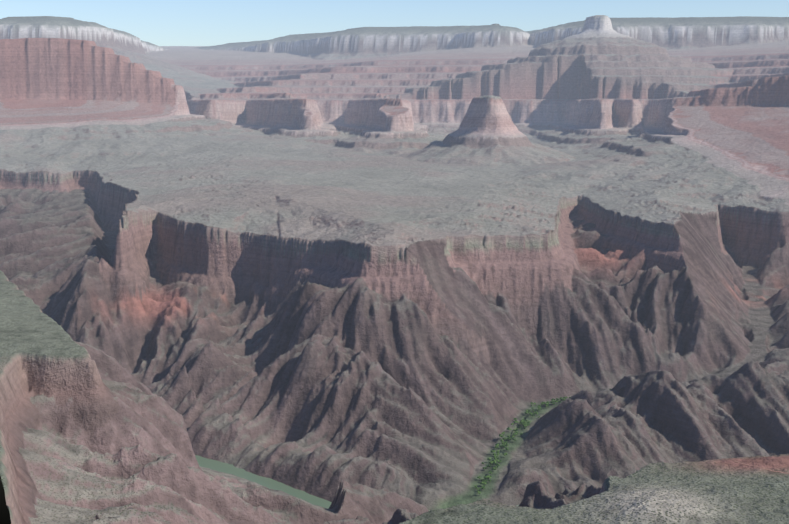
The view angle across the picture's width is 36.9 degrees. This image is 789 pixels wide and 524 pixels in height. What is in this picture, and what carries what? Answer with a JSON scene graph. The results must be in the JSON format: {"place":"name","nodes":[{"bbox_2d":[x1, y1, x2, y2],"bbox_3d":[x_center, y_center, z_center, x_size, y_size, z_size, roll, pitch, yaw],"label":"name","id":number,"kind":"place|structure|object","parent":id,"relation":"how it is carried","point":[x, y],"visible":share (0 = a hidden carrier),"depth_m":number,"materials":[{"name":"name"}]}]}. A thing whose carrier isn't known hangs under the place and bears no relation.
{"place":"outdoors","nodes":[
{"label":"outdoors","id":0,"kind":"place"},
{"bbox_2d":[195,455,518,510],"bbox_3d":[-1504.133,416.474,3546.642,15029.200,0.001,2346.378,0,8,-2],"label":"river water","id":1,"kind":"structure","parent":0,"point":[227,468],"depth_m":2797.35,"materials":[{"name":"green liquid"}]},
{"bbox_2d":[0,15,788,523],"bbox_3d":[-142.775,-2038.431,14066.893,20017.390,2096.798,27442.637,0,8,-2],"label":"canyon terrain","id":2,"kind":"structure","parent":0,"point":[384,275],"depth_m":3812.75,"materials":[{"name":"brown stone"}]},
{"bbox_2d":[474,389,610,495],"bbox_3d":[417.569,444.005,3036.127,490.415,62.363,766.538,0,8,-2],"label":"trees","id":3,"kind":"object","parent":2,"relation":"on","point":[523,422],"visible":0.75,"depth_m":3033.74,"materials":[{"name":"green plant"}]},
{"bbox_2d":[731,459,788,473],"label":"trail","id":4,"kind":"object","parent":2,"relation":"on","point":[756,466],"visible":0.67,"depth_m":1298.60,"materials":[{"name":"soil"}]},
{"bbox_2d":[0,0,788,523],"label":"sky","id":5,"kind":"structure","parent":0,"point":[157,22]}
]}

